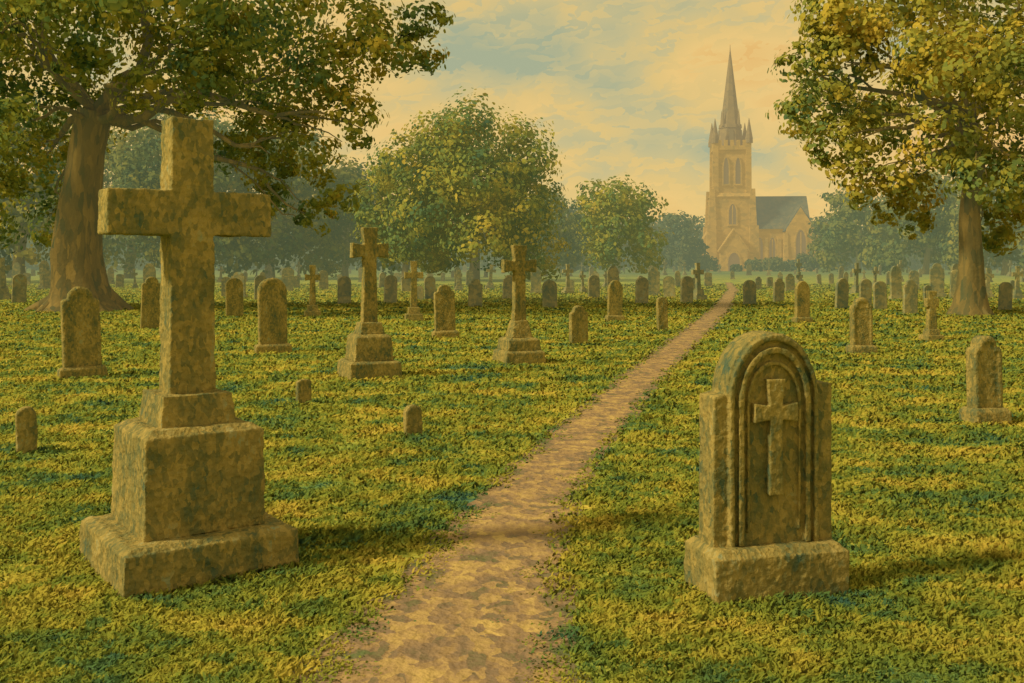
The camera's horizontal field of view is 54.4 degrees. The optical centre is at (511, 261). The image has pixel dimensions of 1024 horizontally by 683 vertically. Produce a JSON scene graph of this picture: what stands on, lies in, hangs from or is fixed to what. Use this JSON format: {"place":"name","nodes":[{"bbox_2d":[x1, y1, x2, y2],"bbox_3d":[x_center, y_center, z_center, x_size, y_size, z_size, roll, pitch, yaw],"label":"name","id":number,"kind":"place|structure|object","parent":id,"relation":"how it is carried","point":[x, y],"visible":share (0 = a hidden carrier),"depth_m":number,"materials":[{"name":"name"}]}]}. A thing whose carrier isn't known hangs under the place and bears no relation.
{"place":"outdoors","nodes":[
{"label":"outdoors","id":0,"kind":"place"},
{"bbox_2d":[279,282,739,682],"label":"path","id":1,"kind":"structure","parent":0,"point":[459,637],"depth_m":5.53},
{"bbox_2d":[0,266,1023,682],"bbox_3d":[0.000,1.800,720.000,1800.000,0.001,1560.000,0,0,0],"label":"ground","id":2,"kind":"structure","parent":0,"point":[498,276],"depth_m":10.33,"materials":[{"name":"plant"}]},
{"bbox_2d":[0,257,11,299],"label":"cross monument","id":3,"kind":"object","parent":2,"relation":"on","point":[5,293],"visible":0.94,"depth_m":47.29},
{"bbox_2d":[10,262,20,284],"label":"headstone","id":4,"kind":"object","parent":2,"relation":"on","point":[16,268],"visible":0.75,"depth_m":75.24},
{"bbox_2d":[11,274,26,302],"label":"headstone","id":5,"kind":"object","parent":2,"relation":"on","point":[19,288],"visible":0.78,"depth_m":43.73,"materials":[{"name":"stone"}]},
{"bbox_2d":[15,406,37,454],"bbox_3d":[-4.572,1.605,9.373,0.188,0.498,0.115,-2,2,-32],"label":"headstone","id":6,"kind":"object","parent":2,"relation":"on","point":[26,433],"visible":0.84,"depth_m":9.33,"materials":[{"name":"stone"}]},
{"bbox_2d":[36,268,46,289],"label":"cross monument","id":7,"kind":"object","parent":2,"relation":"on","point":[41,273],"visible":0.89,"depth_m":64.14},
{"bbox_2d":[39,260,50,287],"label":"headstone","id":8,"kind":"object","parent":2,"relation":"on","point":[44,264],"visible":0.75,"depth_m":65.91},
{"bbox_2d":[0,87,117,273],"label":"tree","id":9,"kind":"object","parent":2,"relation":"on","point":[29,256],"visible":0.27,"depth_m":82.98,"materials":[{"name":"green plant"}]},
{"bbox_2d":[57,286,107,378],"bbox_3d":[-6.730,1.118,15.545,0.713,1.476,0.343,-2,0,-31],"label":"headstone","id":10,"kind":"object","parent":2,"relation":"on","point":[80,331],"visible":0.85,"depth_m":15.46,"materials":[{"name":"stone"}]},
{"bbox_2d":[107,267,114,283],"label":"headstone","id":11,"kind":"object","parent":2,"relation":"on","point":[110,273],"visible":0.81,"depth_m":80.78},
{"bbox_2d":[116,274,123,287],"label":"headstone","id":12,"kind":"object","parent":2,"relation":"on","point":[119,280],"visible":0.91,"depth_m":69.35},
{"bbox_2d":[103,126,160,277],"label":"tree","id":13,"kind":"object","parent":2,"relation":"on","point":[128,267],"visible":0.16,"depth_m":107.25,"materials":[{"name":"green plant"}]},
{"bbox_2d":[131,269,137,287],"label":"cross monument","id":14,"kind":"object","parent":2,"relation":"on","point":[135,285],"visible":0.91,"depth_m":68.05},
{"bbox_2d":[143,263,155,282],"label":"headstone","id":15,"kind":"object","parent":2,"relation":"on","point":[149,269],"visible":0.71,"depth_m":50.99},
{"bbox_2d":[140,277,160,328],"bbox_3d":[-9.731,1.123,26.836,0.499,1.454,0.160,2,0,-27],"label":"headstone","id":16,"kind":"object","parent":2,"relation":"on","point":[150,305],"visible":0.77,"depth_m":26.76,"materials":[{"name":"stone"}]},
{"bbox_2d":[104,106,259,276],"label":"tree","id":17,"kind":"object","parent":2,"relation":"on","point":[141,175],"visible":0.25,"depth_m":98.26,"materials":[{"name":"green plant"}]},
{"bbox_2d":[79,116,298,599],"bbox_3d":[-1.950,0.501,5.980,1.014,2.717,1.009,0,0,-36],"label":"cross monument","id":18,"kind":"object","parent":2,"relation":"on","point":[188,489],"visible":0.98,"depth_m":5.80,"materials":[{"name":"stone"}]},
{"bbox_2d":[221,277,230,296],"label":"headstone","id":19,"kind":"object","parent":2,"relation":"on","point":[224,280],"visible":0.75,"depth_m":50.61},
{"bbox_2d":[0,0,455,312],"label":"tree","id":20,"kind":"object","parent":2,"relation":"on","point":[76,252],"visible":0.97,"depth_m":36.61,"materials":[{"name":"green plant"}]},
{"bbox_2d":[225,278,243,316],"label":"headstone","id":21,"kind":"object","parent":2,"relation":"on","point":[234,295],"visible":0.78,"depth_m":32.57,"materials":[{"name":"stone"}]},
{"bbox_2d":[231,272,247,297],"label":"headstone","id":22,"kind":"object","parent":2,"relation":"on","point":[240,276],"visible":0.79,"depth_m":50.10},
{"bbox_2d":[254,275,266,299],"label":"headstone","id":23,"kind":"object","parent":2,"relation":"on","point":[258,279],"visible":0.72,"depth_m":47.10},
{"bbox_2d":[265,264,272,278],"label":"headstone","id":24,"kind":"object","parent":2,"relation":"on","point":[269,269],"visible":0.67,"depth_m":100.81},
{"bbox_2d":[254,278,291,353],"bbox_3d":[-4.762,1.085,19.793,0.718,1.543,0.346,-1,-1,-23],"label":"headstone","id":25,"kind":"object","parent":2,"relation":"on","point":[272,312],"visible":0.88,"depth_m":19.71,"materials":[{"name":"stone"}]},
{"bbox_2d":[214,118,353,277],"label":"tree","id":26,"kind":"object","parent":2,"relation":"on","point":[283,227],"visible":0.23,"depth_m":102.53,"materials":[{"name":"green plant"}]},
{"bbox_2d":[281,267,293,290],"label":"headstone","id":27,"kind":"object","parent":2,"relation":"on","point":[287,279],"visible":0.9,"depth_m":60.57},
{"bbox_2d":[294,276,299,287],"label":"headstone","id":28,"kind":"object","parent":2,"relation":"on","point":[296,281],"visible":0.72,"depth_m":68.71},
{"bbox_2d":[296,379,311,402],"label":"headstone","id":29,"kind":"object","parent":2,"relation":"on","point":[303,391],"visible":0.77,"depth_m":12.58,"materials":[{"name":"stone"}]},
{"bbox_2d":[304,265,320,316],"bbox_3d":[-6.578,0.964,32.839,0.548,1.732,0.548,0,0,-14],"label":"cross monument","id":30,"kind":"object","parent":2,"relation":"on","point":[312,306],"visible":0.91,"depth_m":32.76,"materials":[{"name":"stone"}]},
{"bbox_2d":[319,270,328,289],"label":"headstone","id":31,"kind":"object","parent":2,"relation":"on","point":[323,282],"visible":0.86,"depth_m":65.06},
{"bbox_2d":[286,155,401,276],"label":"tree","id":32,"kind":"object","parent":2,"relation":"on","point":[342,236],"visible":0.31,"depth_m":109.55,"materials":[{"name":"green plant"}]},
{"bbox_2d":[338,276,350,303],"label":"headstone","id":33,"kind":"object","parent":2,"relation":"on","point":[344,289],"visible":0.84,"depth_m":42.67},
{"bbox_2d":[337,227,402,380],"bbox_3d":[-2.244,0.646,15.629,0.846,2.384,0.845,0,0,-24],"label":"cross monument","id":34,"kind":"object","parent":2,"relation":"on","point":[369,351],"visible":0.92,"depth_m":15.47,"materials":[{"name":"stone"}]},
{"bbox_2d":[377,272,385,287],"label":"headstone","id":35,"kind":"object","parent":2,"relation":"on","point":[382,275],"visible":0.86,"depth_m":70.30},
{"bbox_2d":[384,275,396,302],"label":"headstone","id":36,"kind":"object","parent":2,"relation":"on","point":[390,288],"visible":0.79,"depth_m":43.72,"materials":[{"name":"stone"}]},
{"bbox_2d":[344,154,459,276],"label":"tree","id":37,"kind":"object","parent":2,"relation":"on","point":[367,215],"visible":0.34,"depth_m":98.49,"materials":[{"name":"green plant"}]},
{"bbox_2d":[401,277,410,291],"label":"headstone","id":38,"kind":"object","parent":2,"relation":"on","point":[405,284],"visible":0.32,"depth_m":59.19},
{"bbox_2d":[403,404,422,435],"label":"headstone","id":39,"kind":"object","parent":2,"relation":"on","point":[412,418],"visible":0.73,"depth_m":10.23,"materials":[{"name":"stone"}]},
{"bbox_2d":[404,261,422,320],"bbox_3d":[-3.020,0.900,30.631,0.580,1.860,0.548,0,0,-11],"label":"cross monument","id":40,"kind":"object","parent":2,"relation":"on","point":[413,313],"visible":0.94,"depth_m":30.55,"materials":[{"name":"stone"}]},
{"bbox_2d":[417,286,423,299],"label":"headstone","id":41,"kind":"object","parent":2,"relation":"on","point":[420,292],"visible":0.68,"depth_m":46.81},
{"bbox_2d":[424,276,435,298],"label":"headstone","id":42,"kind":"object","parent":2,"relation":"on","point":[429,286],"visible":0.82,"depth_m":47.16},
{"bbox_2d":[431,285,458,337],"bbox_3d":[-1.605,1.196,23.677,0.623,1.319,0.345,-1,-1,-17],"label":"headstone","id":43,"kind":"object","parent":2,"relation":"on","point":[444,311],"visible":0.86,"depth_m":23.59,"materials":[{"name":"stone"}]},
{"bbox_2d":[454,270,461,290],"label":"cross monument","id":44,"kind":"object","parent":2,"relation":"on","point":[458,286],"visible":0.92,"depth_m":61.93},
{"bbox_2d":[454,267,462,288],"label":"headstone","id":45,"kind":"object","parent":2,"relation":"on","point":[455,271],"visible":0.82,"depth_m":67.29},
{"bbox_2d":[362,86,572,280],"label":"tree","id":46,"kind":"object","parent":2,"relation":"on","point":[495,216],"visible":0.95,"depth_m":92.07,"materials":[{"name":"green plant"}]},
{"bbox_2d":[466,270,472,284],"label":"headstone","id":47,"kind":"object","parent":2,"relation":"on","point":[469,276],"visible":0.92,"depth_m":76.31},
{"bbox_2d":[468,279,482,306],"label":"headstone","id":48,"kind":"object","parent":2,"relation":"on","point":[475,289],"visible":0.86,"depth_m":39.82,"materials":[{"name":"stone"}]},
{"bbox_2d":[485,265,495,288],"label":"cross monument","id":49,"kind":"object","parent":2,"relation":"on","point":[491,270],"visible":0.94,"depth_m":65.52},
{"bbox_2d":[502,275,511,298],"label":"headstone","id":50,"kind":"object","parent":2,"relation":"on","point":[507,286],"visible":0.62,"depth_m":48.41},
{"bbox_2d":[0,207,1023,270],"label":"wood","id":51,"kind":"object","parent":2,"relation":"on","point":[915,265],"visible":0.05,"depth_m":213.59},
{"bbox_2d":[492,245,545,364],"bbox_3d":[0.121,0.766,17.788,0.766,2.143,0.769,0,0,-20],"label":"cross monument","id":52,"kind":"object","parent":2,"relation":"on","point":[518,343],"visible":0.88,"depth_m":17.67,"materials":[{"name":"stone"}]},
{"bbox_2d":[530,267,541,292],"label":"headstone","id":53,"kind":"object","parent":2,"relation":"on","point":[536,282],"visible":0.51,"depth_m":57.11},
{"bbox_2d":[542,280,556,307],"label":"headstone","id":54,"kind":"object","parent":2,"relation":"on","point":[549,293],"visible":0.81,"depth_m":38.95,"materials":[{"name":"stone"}]},
{"bbox_2d":[510,185,592,275],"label":"tree","id":55,"kind":"object","parent":2,"relation":"on","point":[570,233],"visible":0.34,"depth_m":124.05,"materials":[{"name":"green plant"}]},
{"bbox_2d":[539,206,595,272],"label":"tree","id":56,"kind":"object","parent":2,"relation":"on","point":[577,267],"visible":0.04,"depth_m":169.12,"materials":[{"name":"green plant"}]},
{"bbox_2d":[561,264,573,292],"bbox_3d":[3.150,0.971,56.269,0.650,1.718,0.598,0,0,-19],"label":"cross monument","id":57,"kind":"object","parent":2,"relation":"on","point":[567,288],"visible":0.94,"depth_m":56.19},
{"bbox_2d":[569,305,587,343],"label":"headstone","id":58,"kind":"object","parent":2,"relation":"on","point":[578,323],"visible":0.84,"depth_m":21.86,"materials":[{"name":"stone"}]},
{"bbox_2d":[579,271,586,291],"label":"cross monument","id":59,"kind":"object","parent":2,"relation":"on","point":[582,276],"visible":0.92,"depth_m":58.82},
{"bbox_2d":[588,275,599,297],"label":"headstone","id":60,"kind":"object","parent":2,"relation":"on","point":[593,285],"visible":0.83,"depth_m":49.77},
{"bbox_2d":[606,266,618,298],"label":"headstone","id":61,"kind":"object","parent":2,"relation":"on","point":[612,273],"visible":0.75,"depth_m":47.42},
{"bbox_2d":[604,280,624,320],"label":"headstone","id":62,"kind":"object","parent":2,"relation":"on","point":[615,301],"visible":0.88,"depth_m":30.38,"materials":[{"name":"stone"}]},
{"bbox_2d":[571,174,674,273],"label":"tree","id":63,"kind":"object","parent":2,"relation":"on","point":[605,245],"visible":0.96,"depth_m":147.19,"materials":[{"name":"green plant"}]},
{"bbox_2d":[635,277,648,302],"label":"headstone","id":64,"kind":"object","parent":2,"relation":"on","point":[641,288],"visible":0.82,"depth_m":42.66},
{"bbox_2d":[630,219,675,269],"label":"tree","id":65,"kind":"object","parent":2,"relation":"on","point":[656,226],"visible":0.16,"depth_m":189.55,"materials":[{"name":"green plant"}]},
{"bbox_2d":[648,267,660,295],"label":"headstone","id":66,"kind":"object","parent":2,"relation":"on","point":[654,279],"visible":0.82,"depth_m":52.68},
{"bbox_2d":[656,297,667,330],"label":"headstone","id":67,"kind":"object","parent":2,"relation":"on","point":[661,313],"visible":0.94,"depth_m":25.98,"materials":[{"name":"stone"}]},
{"bbox_2d":[663,276,675,296],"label":"headstone","id":68,"kind":"object","parent":2,"relation":"on","point":[669,286],"visible":0.95,"depth_m":50.35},
{"bbox_2d":[675,271,680,285],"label":"headstone","id":69,"kind":"object","parent":2,"relation":"on","point":[677,278],"visible":0.75,"depth_m":72.89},
{"bbox_2d":[656,210,703,271],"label":"tree","id":70,"kind":"object","parent":2,"relation":"on","point":[684,230],"visible":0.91,"depth_m":183.97,"materials":[{"name":"green plant"}]},
{"bbox_2d":[680,276,692,302],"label":"headstone","id":71,"kind":"object","parent":2,"relation":"on","point":[686,288],"visible":0.81,"depth_m":43.71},
{"bbox_2d":[682,238,709,271],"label":"tree","id":72,"kind":"object","parent":2,"relation":"on","point":[701,248],"visible":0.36,"depth_m":187.06,"materials":[{"name":"green plant"}]},
{"bbox_2d":[691,263,706,299],"bbox_3d":[8.768,0.939,46.962,0.633,1.795,0.575,0,-2,-26],"label":"cross monument","id":73,"kind":"object","parent":2,"relation":"on","point":[698,292],"visible":0.88,"depth_m":46.87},
{"bbox_2d":[704,272,711,285],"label":"headstone","id":74,"kind":"object","parent":2,"relation":"on","point":[707,278],"visible":0.93,"depth_m":73.72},
{"bbox_2d":[700,256,720,271],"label":"bush","id":75,"kind":"object","parent":2,"relation":"on","point":[711,264],"visible":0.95,"depth_m":185.16,"materials":[{"name":"green plant"}]},
{"bbox_2d":[730,264,742,271],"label":"bush","id":76,"kind":"object","parent":2,"relation":"on","point":[737,268],"visible":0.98,"depth_m":183.50,"materials":[{"name":"green plant"}]},
{"bbox_2d":[745,263,751,274],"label":"headstone","id":77,"kind":"object","parent":2,"relation":"on","point":[748,268],"visible":0.87,"depth_m":134.79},
{"bbox_2d":[743,280,755,303],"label":"headstone","id":78,"kind":"object","parent":2,"relation":"on","point":[749,291],"visible":0.77,"depth_m":41.67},
{"bbox_2d":[743,257,762,271],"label":"bush","id":79,"kind":"object","parent":2,"relation":"on","point":[756,265],"visible":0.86,"depth_m":186.51,"materials":[{"name":"green plant"}]},
{"bbox_2d":[755,277,762,289],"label":"headstone","id":80,"kind":"object","parent":2,"relation":"on","point":[758,281],"visible":0.82,"depth_m":65.05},
{"bbox_2d":[702,49,818,270],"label":"church","id":81,"kind":"structure","parent":2,"relation":"on","point":[743,222],"depth_m":196.04,"materials":[{"name":"stone"}]},
{"bbox_2d":[684,330,849,604],"bbox_3d":[1.401,1.119,5.501,0.800,1.475,0.422,0,0,-14],"label":"headstone","id":82,"kind":"object","parent":2,"relation":"on","point":[765,473],"visible":0.93,"depth_m":5.39,"materials":[{"name":"stone"}]},
{"bbox_2d":[766,277,772,286],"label":"headstone","id":83,"kind":"object","parent":2,"relation":"on","point":[769,281],"visible":0.91,"depth_m":71.72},
{"bbox_2d":[760,256,787,271],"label":"bush","id":84,"kind":"object","parent":2,"relation":"on","point":[777,265],"visible":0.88,"depth_m":184.27,"materials":[{"name":"green plant"}]},
{"bbox_2d":[773,278,783,301],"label":"headstone","id":85,"kind":"object","parent":2,"relation":"on","point":[778,289],"visible":0.88,"depth_m":44.78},
{"bbox_2d":[784,274,794,290],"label":"headstone","id":86,"kind":"object","parent":2,"relation":"on","point":[789,282],"visible":0.83,"depth_m":61.20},
{"bbox_2d":[782,259,796,271],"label":"bush","id":87,"kind":"object","parent":2,"relation":"on","point":[792,267],"visible":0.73,"depth_m":186.26,"materials":[{"name":"green plant"}]},
{"bbox_2d":[795,259,803,282],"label":"cross monument","id":88,"kind":"object","parent":2,"relation":"on","point":[798,264],"visible":0.56,"depth_m":86.25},
{"bbox_2d":[791,281,812,322],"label":"headstone","id":89,"kind":"object","parent":2,"relation":"on","point":[802,301],"visible":0.9,"depth_m":29.40,"materials":[{"name":"stone"}]},
{"bbox_2d":[793,252,818,271],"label":"bush","id":90,"kind":"object","parent":2,"relation":"on","point":[803,257],"visible":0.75,"depth_m":184.17,"materials":[{"name":"green plant"}]},
{"bbox_2d":[806,216,850,270],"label":"tree","id":91,"kind":"object","parent":2,"relation":"on","point":[815,236],"visible":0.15,"depth_m":182.38,"materials":[{"name":"green plant"}]},
{"bbox_2d":[837,266,843,278],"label":"headstone","id":92,"kind":"object","parent":2,"relation":"on","point":[840,271],"visible":0.82,"depth_m":105.68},
{"bbox_2d":[835,278,848,308],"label":"headstone","id":93,"kind":"object","parent":2,"relation":"on","point":[841,292],"visible":0.81,"depth_m":38.11,"materials":[{"name":"stone"}]},
{"bbox_2d":[849,263,860,293],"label":"cross monument","id":94,"kind":"object","parent":2,"relation":"on","point":[856,270],"visible":0.85,"depth_m":55.70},
{"bbox_2d":[806,180,915,272],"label":"tree","id":95,"kind":"object","parent":2,"relation":"on","point":[848,231],"visible":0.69,"depth_m":158.55,"materials":[{"name":"green plant"}]},
{"bbox_2d":[845,297,877,353],"bbox_3d":[6.861,1.275,19.575,0.534,1.163,0.344,0,-1,-6],"label":"headstone","id":96,"kind":"object","parent":2,"relation":"on","point":[861,324],"visible":0.87,"depth_m":19.49,"materials":[{"name":"stone"}]},
{"bbox_2d":[859,279,871,304],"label":"headstone","id":97,"kind":"object","parent":2,"relation":"on","point":[865,288],"visible":0.78,"depth_m":40.74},
{"bbox_2d":[871,267,878,288],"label":"cross monument","id":98,"kind":"object","parent":2,"relation":"on","point":[875,272],"visible":0.62,"depth_m":67.17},
{"bbox_2d":[873,281,886,309],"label":"headstone","id":99,"kind":"object","parent":2,"relation":"on","point":[880,294],"visible":0.78,"depth_m":37.33,"materials":[{"name":"stone"}]},
{"bbox_2d":[765,0,1023,315],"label":"tree","id":100,"kind":"object","parent":2,"relation":"on","point":[967,153],"visible":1,"depth_m":33.39,"materials":[{"name":"green plant"}]},
{"bbox_2d":[888,266,902,298],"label":"headstone","id":101,"kind":"object","parent":2,"relation":"on","point":[895,283],"visible":0.84,"depth_m":47.83,"materials":[{"name":"stone"}]},
{"bbox_2d":[903,280,917,313],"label":"headstone","id":102,"kind":"object","parent":2,"relation":"on","point":[910,296],"visible":0.87,"depth_m":34.48,"materials":[{"name":"stone"}]},
{"bbox_2d":[908,270,919,288],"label":"headstone","id":103,"kind":"object","parent":2,"relation":"on","point":[913,275],"visible":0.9,"depth_m":65.77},
{"bbox_2d":[857,164,986,273],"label":"tree","id":104,"kind":"object","parent":2,"relation":"on","point":[923,245],"visible":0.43,"depth_m":143.47,"materials":[{"name":"green plant"}]},
{"bbox_2d":[923,285,931,298],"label":"headstone","id":105,"kind":"object","parent":2,"relation":"on","point":[927,288],"visible":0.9,"depth_m":47.25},
{"bbox_2d":[918,291,943,340],"bbox_3d":[9.638,1.245,22.881,0.418,1.169,0.418,0,0,-9],"label":"cross monument","id":106,"kind":"object","parent":2,"relation":"on","point":[931,331],"visible":0.94,"depth_m":22.81,"materials":[{"name":"stone"}]},
{"bbox_2d":[929,263,946,297],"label":"headstone","id":107,"kind":"object","parent":2,"relation":"on","point":[936,276],"visible":0.81,"depth_m":50.58,"materials":[{"name":"stone"}]},
{"bbox_2d":[949,270,957,297],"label":"headstone","id":108,"kind":"object","parent":2,"relation":"on","point":[953,276],"visible":0.43,"depth_m":49.16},
{"bbox_2d":[941,166,1023,274],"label":"tree","id":109,"kind":"object","parent":2,"relation":"on","point":[1004,260],"visible":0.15,"depth_m":134.48,"materials":[{"name":"green plant"}]},
{"bbox_2d":[959,335,1011,424],"bbox_3d":[5.295,1.340,11.166,0.458,1.032,0.346,0,-1,-12],"label":"headstone","id":110,"kind":"object","parent":2,"relation":"on","point":[984,383],"visible":0.86,"depth_m":11.09,"materials":[{"name":"stone"}]},
{"bbox_2d":[985,268,994,297],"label":"cross monument","id":111,"kind":"object","parent":2,"relation":"on","point":[988,275],"visible":0.59,"depth_m":49.79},
{"bbox_2d":[998,282,1012,309],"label":"headstone","id":112,"kind":"object","parent":2,"relation":"on","point":[1005,294],"visible":0.77,"depth_m":36.56,"materials":[{"name":"stone"}]},
{"bbox_2d":[1011,266,1023,298],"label":"cross monument","id":113,"kind":"object","parent":2,"relation":"on","point":[1017,291],"visible":0.88,"depth_m":47.73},
{"bbox_2d":[0,0,1023,237],"label":"sky","id":114,"kind":"structure","parent":0,"point":[634,88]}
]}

